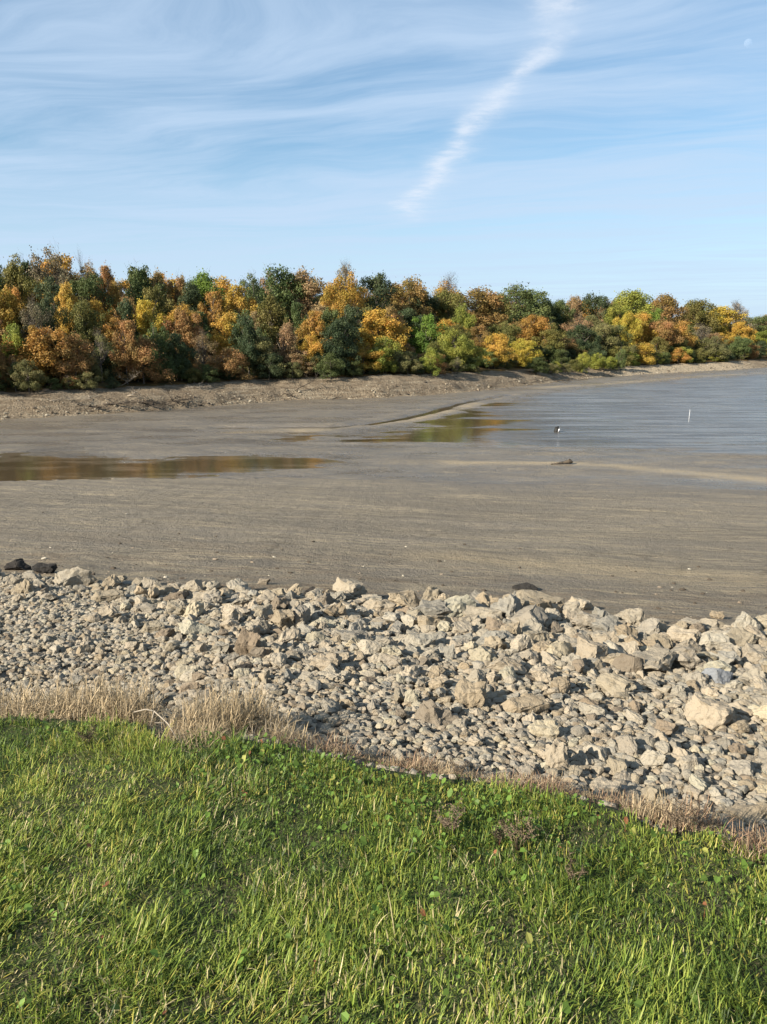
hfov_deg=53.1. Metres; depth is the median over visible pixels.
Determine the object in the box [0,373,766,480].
water
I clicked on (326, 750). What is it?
dry grass clump
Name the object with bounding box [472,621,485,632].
stone
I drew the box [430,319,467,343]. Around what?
tree
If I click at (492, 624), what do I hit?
stone
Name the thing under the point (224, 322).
tree
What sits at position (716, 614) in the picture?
stone
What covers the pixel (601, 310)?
tree
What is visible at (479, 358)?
tree
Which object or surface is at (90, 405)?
shore rubble
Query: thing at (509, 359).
shrub
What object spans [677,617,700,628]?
stone
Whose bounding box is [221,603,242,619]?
stone
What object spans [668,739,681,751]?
stone
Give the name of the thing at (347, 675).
stone
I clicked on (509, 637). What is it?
stone
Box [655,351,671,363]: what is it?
shrub
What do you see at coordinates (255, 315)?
tree
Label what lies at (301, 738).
dry grass clump
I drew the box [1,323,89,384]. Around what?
tree
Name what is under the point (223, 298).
tree
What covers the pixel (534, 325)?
tree
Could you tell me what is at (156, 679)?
stone
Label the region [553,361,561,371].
shrub
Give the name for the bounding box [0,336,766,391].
hill
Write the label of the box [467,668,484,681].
stone
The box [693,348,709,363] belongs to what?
shrub
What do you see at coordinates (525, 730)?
stone
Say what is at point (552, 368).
shrub
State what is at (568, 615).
stone
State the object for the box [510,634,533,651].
stone
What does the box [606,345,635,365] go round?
tree
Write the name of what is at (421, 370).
shrub
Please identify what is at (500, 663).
boulder
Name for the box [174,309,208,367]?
tree
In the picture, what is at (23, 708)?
dry grass clump
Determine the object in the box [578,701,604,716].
stone
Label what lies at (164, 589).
stone
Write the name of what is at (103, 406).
driftwood
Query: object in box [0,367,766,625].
mudflat
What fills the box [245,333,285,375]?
tree
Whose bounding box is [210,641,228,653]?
stone
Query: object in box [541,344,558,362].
shrub
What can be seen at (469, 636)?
stone
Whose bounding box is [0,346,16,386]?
tree
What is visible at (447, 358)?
shrub
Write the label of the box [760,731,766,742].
stone
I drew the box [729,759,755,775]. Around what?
stone
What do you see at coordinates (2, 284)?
tree
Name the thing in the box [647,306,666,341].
tree
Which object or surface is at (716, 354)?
tree
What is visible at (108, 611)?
stone
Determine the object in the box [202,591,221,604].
stone
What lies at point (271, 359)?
shrub
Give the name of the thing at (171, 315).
tree
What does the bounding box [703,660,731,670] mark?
stone
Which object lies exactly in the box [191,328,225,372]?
tree
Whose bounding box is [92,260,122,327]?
tree
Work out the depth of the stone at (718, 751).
4.20 m
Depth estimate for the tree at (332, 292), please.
109.75 m
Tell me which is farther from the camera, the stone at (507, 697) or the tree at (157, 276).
the tree at (157, 276)
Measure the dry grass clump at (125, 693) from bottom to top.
0.554 m
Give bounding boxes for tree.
[0,253,40,302]
[0,275,7,290]
[0,282,29,342]
[0,285,27,340]
[0,300,14,328]
[0,318,9,346]
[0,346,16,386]
[1,263,27,291]
[1,321,34,382]
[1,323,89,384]
[6,359,22,391]
[9,301,51,346]
[11,358,48,392]
[17,277,60,319]
[19,294,53,360]
[19,361,50,385]
[20,254,34,291]
[24,243,87,310]
[30,371,54,384]
[32,272,71,353]
[34,295,60,346]
[38,252,96,299]
[50,331,97,385]
[53,280,79,341]
[55,344,92,380]
[57,302,112,354]
[58,296,105,353]
[60,375,75,389]
[69,270,116,319]
[75,250,99,299]
[83,295,118,342]
[87,328,117,382]
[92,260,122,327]
[95,315,136,367]
[105,276,130,331]
[105,278,129,319]
[107,261,167,317]
[107,314,143,383]
[113,296,144,333]
[113,338,177,383]
[116,295,141,349]
[130,295,169,349]
[135,322,178,377]
[139,280,176,335]
[146,271,188,298]
[150,267,174,328]
[159,306,209,361]
[163,303,202,331]
[164,331,196,380]
[165,273,185,303]
[167,274,185,311]
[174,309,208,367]
[176,279,206,331]
[191,268,224,349]
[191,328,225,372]
[192,309,215,349]
[197,286,231,340]
[203,275,231,303]
[205,296,237,337]
[208,309,242,359]
[218,280,259,317]
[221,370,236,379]
[226,308,271,369]
[228,313,264,373]
[233,270,265,300]
[244,263,308,341]
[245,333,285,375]
[246,276,264,328]
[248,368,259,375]
[250,307,269,337]
[255,290,291,349]
[258,270,282,302]
[267,318,298,369]
[278,265,343,321]
[284,298,308,348]
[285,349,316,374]
[295,308,331,346]
[296,331,325,371]
[300,353,319,373]
[309,275,327,305]
[309,301,325,346]
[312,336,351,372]
[315,304,344,346]
[317,314,361,373]
[318,282,347,318]
[325,268,371,322]
[331,260,361,302]
[339,300,363,348]
[342,303,371,333]
[344,341,392,373]
[353,283,373,305]
[353,306,411,353]
[356,272,399,315]
[359,304,377,348]
[362,336,399,372]
[375,304,409,342]
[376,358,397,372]
[382,274,437,336]
[384,350,406,372]
[390,343,415,360]
[396,283,411,310]
[396,307,423,346]
[404,291,442,338]
[407,313,452,354]
[429,272,475,322]
[430,288,474,322]
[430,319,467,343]
[432,286,460,297]
[435,327,477,370]
[443,323,472,347]
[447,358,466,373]
[449,285,513,331]
[451,298,477,344]
[453,339,489,370]
[466,291,495,315]
[468,323,490,355]
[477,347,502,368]
[479,332,518,368]
[486,323,509,343]
[488,320,522,351]
[492,358,507,367]
[495,292,517,322]
[496,282,557,339]
[496,291,529,317]
[499,320,536,350]
[505,338,543,367]
[517,313,553,347]
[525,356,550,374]
[526,296,541,320]
[530,299,564,334]
[531,327,567,361]
[538,321,566,342]
[543,298,578,339]
[554,337,587,357]
[557,312,592,346]
[564,294,584,341]
[564,301,594,321]
[564,322,604,353]
[576,314,602,341]
[577,290,615,327]
[585,341,606,360]
[586,323,620,356]
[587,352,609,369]
[595,299,621,322]
[600,324,633,349]
[603,302,626,338]
[605,334,623,359]
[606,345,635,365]
[610,288,654,345]
[611,310,642,346]
[614,349,627,369]
[619,344,640,359]
[628,311,658,343]
[634,342,657,364]
[644,318,684,351]
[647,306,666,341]
[649,336,671,358]
[651,292,689,325]
[651,352,664,364]
[662,339,678,355]
[668,338,690,355]
[669,319,698,350]
[673,308,694,330]
[680,298,721,333]
[680,324,699,337]
[685,346,696,361]
[686,333,706,354]
[689,321,716,348]
[694,335,733,359]
[702,333,723,346]
[705,305,751,339]
[707,351,719,361]
[712,332,736,347]
[725,320,757,343]
[725,335,753,358]
[727,299,755,341]
[729,337,756,357]
[743,344,759,358]
[744,315,766,337]
[755,330,766,344]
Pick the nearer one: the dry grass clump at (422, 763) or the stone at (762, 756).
the dry grass clump at (422, 763)
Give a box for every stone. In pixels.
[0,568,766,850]
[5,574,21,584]
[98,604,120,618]
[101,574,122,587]
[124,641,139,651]
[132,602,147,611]
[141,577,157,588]
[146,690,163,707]
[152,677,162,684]
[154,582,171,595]
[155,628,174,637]
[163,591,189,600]
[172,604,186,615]
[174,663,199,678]
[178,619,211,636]
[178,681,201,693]
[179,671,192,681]
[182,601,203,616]
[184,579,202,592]
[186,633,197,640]
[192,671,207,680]
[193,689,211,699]
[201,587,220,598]
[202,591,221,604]
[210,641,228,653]
[215,662,231,675]
[220,618,238,629]
[221,588,234,597]
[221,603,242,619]
[221,681,235,691]
[223,652,238,664]
[226,578,247,591]
[231,598,248,606]
[233,668,251,679]
[234,585,250,591]
[234,663,253,671]
[236,624,260,637]
[248,617,265,625]
[248,647,271,657]
[253,603,272,619]
[254,620,269,633]
[257,578,269,584]
[260,640,267,646]
[262,685,278,695]
[269,652,286,667]
[270,588,285,594]
[270,609,294,628]
[271,595,290,609]
[278,627,300,644]
[286,583,302,594]
[286,599,303,609]
[292,600,301,609]
[293,604,310,626]
[298,623,317,632]
[303,602,314,612]
[304,586,314,595]
[305,588,322,598]
[305,631,329,642]
[311,601,323,609]
[315,592,333,603]
[319,639,331,648]
[321,697,339,711]
[322,663,338,673]
[324,602,346,617]
[326,672,344,682]
[331,591,345,601]
[337,630,369,641]
[338,652,349,662]
[339,670,352,683]
[339,699,356,708]
[344,590,353,599]
[344,636,361,647]
[345,666,359,676]
[346,605,355,612]
[348,620,363,630]
[355,605,369,617]
[357,639,385,657]
[368,594,381,599]
[368,652,382,664]
[375,636,390,644]
[381,645,402,656]
[381,653,402,667]
[382,613,400,622]
[382,630,392,636]
[388,590,420,606]
[389,620,402,632]
[397,607,409,613]
[397,633,408,640]
[399,665,420,678]
[400,609,422,622]
[401,614,417,627]
[402,644,416,655]
[404,632,436,648]
[404,689,419,702]
[413,599,450,615]
[417,615,450,629]
[418,649,437,659]
[419,586,442,603]
[420,625,435,632]
[428,665,445,677]
[428,676,443,690]
[435,593,450,600]
[436,620,452,631]
[444,594,476,617]
[444,644,456,658]
[451,618,473,634]
[452,633,472,640]
[452,718,466,728]
[454,677,486,707]
[456,638,469,644]
[458,614,482,625]
[460,641,478,651]
[464,734,482,746]
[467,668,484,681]
[468,646,496,660]
[470,590,479,597]
[470,598,485,606]
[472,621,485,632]
[475,591,498,607]
[476,630,506,643]
[481,636,506,650]
[484,617,504,630]
[485,671,499,683]
[486,688,491,693]
[490,591,522,617]
[498,630,515,642]
[498,666,518,678]
[499,621,520,635]
[499,649,511,656]
[501,692,518,700]
[505,648,519,654]
[509,655,525,665]
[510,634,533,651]
[511,604,549,627]
[517,764,535,776]
[518,648,539,662]
[518,728,529,732]
[521,710,535,722]
[523,597,552,609]
[523,630,549,643]
[527,719,558,737]
[528,664,541,674]
[529,666,554,683]
[532,641,551,654]
[535,748,545,759]
[538,650,559,664]
[545,608,561,619]
[545,738,570,767]
[546,640,574,659]
[548,621,563,632]
[549,632,557,637]
[550,676,570,694]
[552,601,561,612]
[557,635,576,646]
[561,609,577,623]
[561,653,585,665]
[563,600,580,612]
[563,625,576,635]
[568,765,582,776]
[570,610,601,628]
[576,634,607,661]
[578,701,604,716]
[580,697,598,705]
[583,744,606,761]
[587,630,606,641]
[589,778,621,794]
[590,615,618,633]
[592,606,612,616]
[595,631,619,643]
[596,672,635,694]
[602,652,624,665]
[603,640,626,653]
[605,755,626,774]
[606,792,619,802]
[612,653,644,672]
[614,624,637,637]
[615,641,638,653]
[616,735,638,756]
[617,769,631,782]
[619,608,644,624]
[619,635,643,647]
[625,709,646,725]
[632,643,675,672]
[633,735,656,750]
[636,617,659,635]
[639,749,667,767]
[640,638,657,646]
[641,785,660,802]
[643,677,658,689]
[647,633,672,649]
[654,719,678,736]
[654,729,668,742]
[666,625,698,643]
[668,621,688,628]
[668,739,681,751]
[668,746,688,760]
[671,684,686,697]
[673,638,702,652]
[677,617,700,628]
[678,753,698,772]
[682,671,708,686]
[688,623,705,632]
[689,773,709,794]
[696,652,718,660]
[699,632,730,649]
[700,618,724,627]
[701,687,719,696]
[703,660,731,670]
[709,610,724,618]
[710,745,723,755]
[717,738,731,749]
[718,650,740,664]
[719,643,740,656]
[720,818,737,833]
[724,680,743,688]
[727,742,747,755]
[729,720,750,733]
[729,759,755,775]
[734,611,763,630]
[739,679,750,685]
[741,642,766,663]
[745,624,766,637]
[748,704,759,708]
[749,694,766,705]
[752,676,766,688]
[752,704,766,722]
[753,614,766,628]
[755,784,766,793]
[757,638,766,646]
[757,751,766,763]
[758,658,766,664]
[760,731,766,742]
[761,664,766,673]
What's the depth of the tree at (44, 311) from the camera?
79.00 m
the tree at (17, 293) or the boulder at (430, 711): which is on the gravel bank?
the boulder at (430, 711)
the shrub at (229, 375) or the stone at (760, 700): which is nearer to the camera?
the stone at (760, 700)
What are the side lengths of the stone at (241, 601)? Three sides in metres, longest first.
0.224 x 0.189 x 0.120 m
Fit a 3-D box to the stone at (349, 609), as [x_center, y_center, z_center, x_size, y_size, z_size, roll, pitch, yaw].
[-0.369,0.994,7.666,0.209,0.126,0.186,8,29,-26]
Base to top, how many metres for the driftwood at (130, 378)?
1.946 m
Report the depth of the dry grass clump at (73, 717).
4.05 m
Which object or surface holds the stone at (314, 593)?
on the gravel bank
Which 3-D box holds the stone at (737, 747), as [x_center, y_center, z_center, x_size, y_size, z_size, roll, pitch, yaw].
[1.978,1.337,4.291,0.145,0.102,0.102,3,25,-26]
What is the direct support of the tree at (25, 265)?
on the hill
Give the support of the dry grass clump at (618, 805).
on the lawn ground at (324, 999)
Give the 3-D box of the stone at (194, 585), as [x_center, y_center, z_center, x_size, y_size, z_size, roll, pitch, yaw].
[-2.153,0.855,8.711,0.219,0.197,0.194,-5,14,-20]
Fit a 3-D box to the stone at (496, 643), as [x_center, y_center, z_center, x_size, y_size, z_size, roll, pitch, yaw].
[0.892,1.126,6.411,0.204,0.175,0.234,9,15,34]
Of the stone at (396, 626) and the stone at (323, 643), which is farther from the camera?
the stone at (396, 626)
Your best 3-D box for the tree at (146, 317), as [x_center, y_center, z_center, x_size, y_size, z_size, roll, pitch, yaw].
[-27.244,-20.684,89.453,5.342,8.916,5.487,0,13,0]
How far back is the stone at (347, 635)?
6.46 m
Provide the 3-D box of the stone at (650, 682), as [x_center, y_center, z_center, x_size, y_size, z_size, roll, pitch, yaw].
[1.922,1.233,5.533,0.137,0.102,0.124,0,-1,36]
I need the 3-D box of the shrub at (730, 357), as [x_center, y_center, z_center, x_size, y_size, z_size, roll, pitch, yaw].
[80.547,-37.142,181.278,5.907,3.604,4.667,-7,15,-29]
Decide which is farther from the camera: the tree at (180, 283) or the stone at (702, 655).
the tree at (180, 283)
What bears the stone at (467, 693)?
on the gravel bank
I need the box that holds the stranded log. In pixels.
[551,459,572,464]
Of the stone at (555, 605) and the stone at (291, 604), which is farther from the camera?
the stone at (555, 605)
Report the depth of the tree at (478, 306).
158.75 m
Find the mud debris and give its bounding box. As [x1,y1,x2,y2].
[10,512,766,624]
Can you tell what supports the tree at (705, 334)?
on the hill
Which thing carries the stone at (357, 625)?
on the gravel bank
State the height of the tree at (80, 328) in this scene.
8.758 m
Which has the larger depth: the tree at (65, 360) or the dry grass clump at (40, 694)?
the tree at (65, 360)
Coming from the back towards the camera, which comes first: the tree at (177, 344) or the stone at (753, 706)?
the tree at (177, 344)
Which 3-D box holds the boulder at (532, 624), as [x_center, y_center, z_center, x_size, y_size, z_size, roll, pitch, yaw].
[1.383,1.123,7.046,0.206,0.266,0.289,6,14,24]
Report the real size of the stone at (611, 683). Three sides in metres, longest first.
0.257 x 0.203 x 0.163 m
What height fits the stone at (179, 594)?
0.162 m
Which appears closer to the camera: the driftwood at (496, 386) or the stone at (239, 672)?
the stone at (239, 672)
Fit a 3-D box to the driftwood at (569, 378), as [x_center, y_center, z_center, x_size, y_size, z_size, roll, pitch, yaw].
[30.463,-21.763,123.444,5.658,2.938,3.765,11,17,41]
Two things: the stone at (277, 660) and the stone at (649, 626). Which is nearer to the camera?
the stone at (277, 660)
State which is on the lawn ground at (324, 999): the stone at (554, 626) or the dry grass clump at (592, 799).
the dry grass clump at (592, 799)
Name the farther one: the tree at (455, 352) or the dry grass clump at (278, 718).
the tree at (455, 352)
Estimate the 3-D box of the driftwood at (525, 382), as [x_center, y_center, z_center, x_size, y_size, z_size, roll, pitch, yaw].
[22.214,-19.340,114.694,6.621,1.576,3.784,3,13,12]
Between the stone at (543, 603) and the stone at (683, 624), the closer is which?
the stone at (683, 624)
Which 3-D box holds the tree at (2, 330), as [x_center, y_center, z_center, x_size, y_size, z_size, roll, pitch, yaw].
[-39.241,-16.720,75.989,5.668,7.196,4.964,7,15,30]
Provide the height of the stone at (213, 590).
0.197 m
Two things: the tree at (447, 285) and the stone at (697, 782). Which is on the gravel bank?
the stone at (697, 782)
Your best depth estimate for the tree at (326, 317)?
98.48 m
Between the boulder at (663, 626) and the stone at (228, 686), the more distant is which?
the boulder at (663, 626)
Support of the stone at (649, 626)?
on the gravel bank
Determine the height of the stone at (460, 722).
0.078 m
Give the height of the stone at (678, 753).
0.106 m
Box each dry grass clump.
[0,672,49,715]
[0,683,80,720]
[0,685,93,723]
[2,671,101,716]
[13,687,134,723]
[32,674,127,718]
[45,665,172,731]
[48,693,160,730]
[76,688,177,731]
[142,691,261,744]
[146,717,241,756]
[163,672,290,737]
[205,700,303,738]
[241,718,324,749]
[287,731,364,762]
[351,746,402,766]
[364,753,424,772]
[376,747,450,775]
[405,758,467,778]
[440,767,495,779]
[475,768,531,788]
[511,770,578,801]
[559,786,620,803]
[589,786,669,829]
[618,785,709,831]
[634,789,737,839]
[714,818,766,870]
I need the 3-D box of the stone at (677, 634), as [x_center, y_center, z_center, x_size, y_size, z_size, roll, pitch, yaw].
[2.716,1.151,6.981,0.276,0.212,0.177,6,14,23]
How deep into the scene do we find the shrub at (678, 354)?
168.40 m
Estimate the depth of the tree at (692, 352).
171.66 m
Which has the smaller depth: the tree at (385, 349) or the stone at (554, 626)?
the stone at (554, 626)
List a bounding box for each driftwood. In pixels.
[18,389,53,395]
[50,394,73,400]
[91,405,111,408]
[101,397,144,404]
[118,368,140,386]
[127,389,140,395]
[136,400,176,408]
[142,389,194,403]
[185,382,213,391]
[295,370,327,390]
[473,378,509,388]
[521,380,553,383]
[556,370,588,381]
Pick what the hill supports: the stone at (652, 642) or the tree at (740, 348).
the tree at (740, 348)
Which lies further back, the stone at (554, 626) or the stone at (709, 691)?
the stone at (554, 626)
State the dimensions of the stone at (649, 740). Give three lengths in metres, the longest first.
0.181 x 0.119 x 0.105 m
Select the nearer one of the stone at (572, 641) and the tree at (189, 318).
the stone at (572, 641)
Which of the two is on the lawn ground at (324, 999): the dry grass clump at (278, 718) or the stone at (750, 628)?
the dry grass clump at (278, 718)
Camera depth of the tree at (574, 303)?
175.03 m
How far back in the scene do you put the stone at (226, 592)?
8.43 m
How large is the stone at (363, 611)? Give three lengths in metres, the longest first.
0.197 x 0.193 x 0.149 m
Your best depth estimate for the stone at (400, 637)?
6.57 m
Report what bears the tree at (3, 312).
on the hill
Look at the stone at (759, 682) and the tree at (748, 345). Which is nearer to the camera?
the stone at (759, 682)
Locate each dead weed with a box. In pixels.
[74,722,96,744]
[152,702,166,721]
[272,727,298,750]
[328,737,341,758]
[433,798,465,836]
[442,752,473,779]
[490,819,508,844]
[497,810,539,850]
[565,848,588,882]
[659,792,692,834]
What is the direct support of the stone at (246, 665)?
on the gravel bank
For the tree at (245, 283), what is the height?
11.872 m
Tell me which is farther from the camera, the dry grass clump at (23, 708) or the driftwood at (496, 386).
the driftwood at (496, 386)
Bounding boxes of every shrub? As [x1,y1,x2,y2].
[46,378,62,389]
[74,371,102,389]
[86,342,120,377]
[91,346,126,379]
[93,371,106,381]
[105,376,120,388]
[123,364,151,381]
[159,367,175,381]
[171,357,196,379]
[176,344,197,368]
[185,366,204,382]
[193,364,221,382]
[206,347,252,379]
[213,368,224,378]
[230,346,256,371]
[254,352,284,378]
[283,361,302,378]
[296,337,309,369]
[303,350,321,373]
[311,352,345,378]
[344,360,365,376]
[366,366,380,373]
[382,348,404,361]
[396,351,422,373]
[404,362,414,373]
[407,351,421,366]
[416,346,444,375]
[417,361,433,373]
[422,341,449,366]
[429,353,449,373]
[436,356,450,368]
[458,352,477,371]
[470,365,479,372]
[501,349,516,364]
[502,363,512,368]
[530,343,546,362]
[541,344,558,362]
[545,363,558,373]
[550,348,570,366]
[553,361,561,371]
[558,349,578,361]
[561,363,571,372]
[566,359,588,371]
[571,345,584,360]
[575,352,591,372]
[586,348,606,365]
[606,356,617,369]
[624,350,640,365]
[643,346,660,361]
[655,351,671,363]
[670,347,691,363]
[673,346,692,362]
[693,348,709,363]
[720,347,734,360]
[756,340,766,356]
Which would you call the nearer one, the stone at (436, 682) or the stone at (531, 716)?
the stone at (531, 716)
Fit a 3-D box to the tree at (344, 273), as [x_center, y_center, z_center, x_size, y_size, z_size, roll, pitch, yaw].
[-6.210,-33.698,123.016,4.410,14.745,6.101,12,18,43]
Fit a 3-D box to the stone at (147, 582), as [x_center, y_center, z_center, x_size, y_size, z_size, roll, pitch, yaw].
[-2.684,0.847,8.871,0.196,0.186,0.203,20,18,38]
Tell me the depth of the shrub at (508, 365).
124.15 m
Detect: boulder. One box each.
[4,558,31,569]
[11,577,34,593]
[32,562,57,573]
[53,567,96,585]
[90,588,126,602]
[116,575,127,581]
[141,620,165,633]
[234,626,260,655]
[255,590,278,603]
[309,653,341,670]
[314,617,336,628]
[333,577,366,596]
[361,599,396,612]
[415,699,461,728]
[462,605,503,622]
[485,656,526,674]
[501,693,550,714]
[502,589,563,607]
[512,582,537,589]
[521,618,547,633]
[568,596,592,609]
[614,610,624,619]
[659,620,668,631]
[671,646,706,670]
[683,695,737,730]
[701,667,733,684]
[717,804,766,825]
[726,627,760,646]
[736,666,765,681]
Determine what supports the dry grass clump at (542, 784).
on the lawn ground at (324, 999)
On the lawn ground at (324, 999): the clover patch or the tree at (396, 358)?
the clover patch
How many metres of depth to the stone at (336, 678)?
5.20 m
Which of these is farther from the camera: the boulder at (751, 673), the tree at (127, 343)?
the tree at (127, 343)
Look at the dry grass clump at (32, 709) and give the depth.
4.16 m
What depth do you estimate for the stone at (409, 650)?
6.05 m
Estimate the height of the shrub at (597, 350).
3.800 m
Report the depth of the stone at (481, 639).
6.61 m
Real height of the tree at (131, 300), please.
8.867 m
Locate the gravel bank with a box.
[0,597,763,845]
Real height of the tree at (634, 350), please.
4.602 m
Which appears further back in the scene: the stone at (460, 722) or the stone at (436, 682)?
the stone at (436, 682)
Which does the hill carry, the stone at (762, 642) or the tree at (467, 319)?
the tree at (467, 319)
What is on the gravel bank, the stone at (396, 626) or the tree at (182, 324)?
the stone at (396, 626)
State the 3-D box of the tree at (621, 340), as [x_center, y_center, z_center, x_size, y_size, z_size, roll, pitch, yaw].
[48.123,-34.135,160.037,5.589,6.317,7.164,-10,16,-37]
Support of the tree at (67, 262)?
on the hill
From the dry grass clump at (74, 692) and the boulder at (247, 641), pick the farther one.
the boulder at (247, 641)
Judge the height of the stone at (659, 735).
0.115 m
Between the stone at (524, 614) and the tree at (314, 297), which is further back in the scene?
the tree at (314, 297)
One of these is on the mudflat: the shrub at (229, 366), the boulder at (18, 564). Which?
the boulder at (18, 564)
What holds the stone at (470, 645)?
on the gravel bank
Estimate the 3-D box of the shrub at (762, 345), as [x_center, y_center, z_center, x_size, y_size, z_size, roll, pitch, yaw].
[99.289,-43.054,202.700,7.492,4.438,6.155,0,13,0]
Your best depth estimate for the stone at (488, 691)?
5.10 m
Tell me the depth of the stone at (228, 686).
5.11 m
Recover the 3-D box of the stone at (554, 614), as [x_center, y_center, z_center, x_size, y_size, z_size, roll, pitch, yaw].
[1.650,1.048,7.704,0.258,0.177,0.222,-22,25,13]
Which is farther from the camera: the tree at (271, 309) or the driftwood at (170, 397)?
the tree at (271, 309)
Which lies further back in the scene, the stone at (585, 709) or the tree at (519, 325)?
the tree at (519, 325)
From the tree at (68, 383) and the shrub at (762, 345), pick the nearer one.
the tree at (68, 383)
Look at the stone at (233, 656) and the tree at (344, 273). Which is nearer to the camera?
the stone at (233, 656)
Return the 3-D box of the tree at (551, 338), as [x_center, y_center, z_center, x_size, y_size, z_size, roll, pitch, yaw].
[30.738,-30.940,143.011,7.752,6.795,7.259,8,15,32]
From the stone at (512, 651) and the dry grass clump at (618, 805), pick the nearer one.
the dry grass clump at (618, 805)
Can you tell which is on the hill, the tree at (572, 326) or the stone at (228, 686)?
the tree at (572, 326)
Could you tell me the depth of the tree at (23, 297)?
88.91 m
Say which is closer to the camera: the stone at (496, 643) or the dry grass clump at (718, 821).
the dry grass clump at (718, 821)
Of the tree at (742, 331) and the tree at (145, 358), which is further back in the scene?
the tree at (742, 331)
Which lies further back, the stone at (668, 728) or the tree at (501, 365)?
the tree at (501, 365)
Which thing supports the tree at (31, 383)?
on the hill
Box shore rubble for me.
[0,363,765,419]
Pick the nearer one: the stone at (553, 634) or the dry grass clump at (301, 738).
the dry grass clump at (301, 738)
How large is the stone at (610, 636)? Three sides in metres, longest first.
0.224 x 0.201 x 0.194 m
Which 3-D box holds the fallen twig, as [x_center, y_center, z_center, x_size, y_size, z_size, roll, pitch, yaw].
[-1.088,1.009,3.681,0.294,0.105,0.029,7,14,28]
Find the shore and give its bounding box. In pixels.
[0,359,766,419]
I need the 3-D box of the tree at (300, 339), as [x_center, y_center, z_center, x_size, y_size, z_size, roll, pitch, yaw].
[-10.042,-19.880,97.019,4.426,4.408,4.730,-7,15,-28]
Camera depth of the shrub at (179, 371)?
84.39 m
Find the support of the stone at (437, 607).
on the gravel bank
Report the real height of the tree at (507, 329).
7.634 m
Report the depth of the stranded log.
42.55 m
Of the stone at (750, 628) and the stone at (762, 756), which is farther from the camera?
the stone at (750, 628)
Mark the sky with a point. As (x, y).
(565, 148)
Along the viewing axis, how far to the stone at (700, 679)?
5.63 m
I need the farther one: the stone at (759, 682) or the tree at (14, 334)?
the tree at (14, 334)
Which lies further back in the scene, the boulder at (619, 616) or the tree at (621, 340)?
the tree at (621, 340)
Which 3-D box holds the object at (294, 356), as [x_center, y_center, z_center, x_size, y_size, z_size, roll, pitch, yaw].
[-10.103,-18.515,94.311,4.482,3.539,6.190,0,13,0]
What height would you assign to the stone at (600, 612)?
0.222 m
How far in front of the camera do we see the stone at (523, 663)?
5.83 m
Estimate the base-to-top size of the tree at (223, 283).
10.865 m
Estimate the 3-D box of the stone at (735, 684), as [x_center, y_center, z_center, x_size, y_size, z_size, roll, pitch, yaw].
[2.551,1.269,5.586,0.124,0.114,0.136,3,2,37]
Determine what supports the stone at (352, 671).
on the gravel bank
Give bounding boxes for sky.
[0,0,766,320]
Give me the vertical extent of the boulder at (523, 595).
0.267 m
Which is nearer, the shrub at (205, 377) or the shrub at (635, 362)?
the shrub at (205, 377)
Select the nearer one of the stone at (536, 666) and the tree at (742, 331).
the stone at (536, 666)
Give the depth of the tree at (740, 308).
230.28 m
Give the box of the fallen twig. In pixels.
[134,709,177,739]
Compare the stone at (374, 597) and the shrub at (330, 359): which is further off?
the shrub at (330, 359)
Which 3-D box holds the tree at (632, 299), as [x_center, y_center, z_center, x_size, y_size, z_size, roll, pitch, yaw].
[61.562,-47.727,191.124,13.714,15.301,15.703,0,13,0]
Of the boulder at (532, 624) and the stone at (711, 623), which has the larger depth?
the stone at (711, 623)
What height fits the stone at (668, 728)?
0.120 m
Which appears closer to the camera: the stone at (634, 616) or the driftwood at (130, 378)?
the stone at (634, 616)
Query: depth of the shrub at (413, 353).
106.87 m
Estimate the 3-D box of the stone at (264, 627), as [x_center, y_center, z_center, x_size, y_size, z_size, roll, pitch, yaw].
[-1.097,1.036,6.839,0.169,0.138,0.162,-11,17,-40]
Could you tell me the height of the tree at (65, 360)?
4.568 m
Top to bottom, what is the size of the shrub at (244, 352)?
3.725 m
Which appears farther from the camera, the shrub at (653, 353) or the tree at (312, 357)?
the shrub at (653, 353)
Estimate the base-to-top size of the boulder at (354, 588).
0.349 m
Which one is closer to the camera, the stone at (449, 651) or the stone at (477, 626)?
the stone at (449, 651)
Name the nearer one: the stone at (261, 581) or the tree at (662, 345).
the stone at (261, 581)
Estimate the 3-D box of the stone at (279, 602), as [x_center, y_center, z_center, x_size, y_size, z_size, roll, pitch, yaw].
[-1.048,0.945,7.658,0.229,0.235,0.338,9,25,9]
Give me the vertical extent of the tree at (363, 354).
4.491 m
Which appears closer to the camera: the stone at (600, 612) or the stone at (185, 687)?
the stone at (185, 687)
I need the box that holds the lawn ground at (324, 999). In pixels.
[0,716,766,1023]
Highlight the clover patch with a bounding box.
[0,710,766,1023]
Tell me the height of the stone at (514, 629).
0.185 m
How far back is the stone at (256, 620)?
6.89 m
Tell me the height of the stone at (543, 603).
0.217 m
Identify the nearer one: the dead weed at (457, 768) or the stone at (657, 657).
the dead weed at (457, 768)
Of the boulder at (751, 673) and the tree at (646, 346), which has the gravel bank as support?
the boulder at (751, 673)
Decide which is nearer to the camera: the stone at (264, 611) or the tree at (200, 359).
the stone at (264, 611)
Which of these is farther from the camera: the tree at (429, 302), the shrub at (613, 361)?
the shrub at (613, 361)
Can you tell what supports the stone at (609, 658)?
on the gravel bank
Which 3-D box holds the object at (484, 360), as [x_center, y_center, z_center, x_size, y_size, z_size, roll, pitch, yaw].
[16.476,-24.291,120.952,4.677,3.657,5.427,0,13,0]
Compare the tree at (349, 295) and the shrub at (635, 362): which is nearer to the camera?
the tree at (349, 295)
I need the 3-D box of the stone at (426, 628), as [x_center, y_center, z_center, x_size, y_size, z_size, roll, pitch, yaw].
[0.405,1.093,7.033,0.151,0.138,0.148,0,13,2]
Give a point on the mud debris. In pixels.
(169, 583)
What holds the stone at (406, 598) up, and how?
on the gravel bank

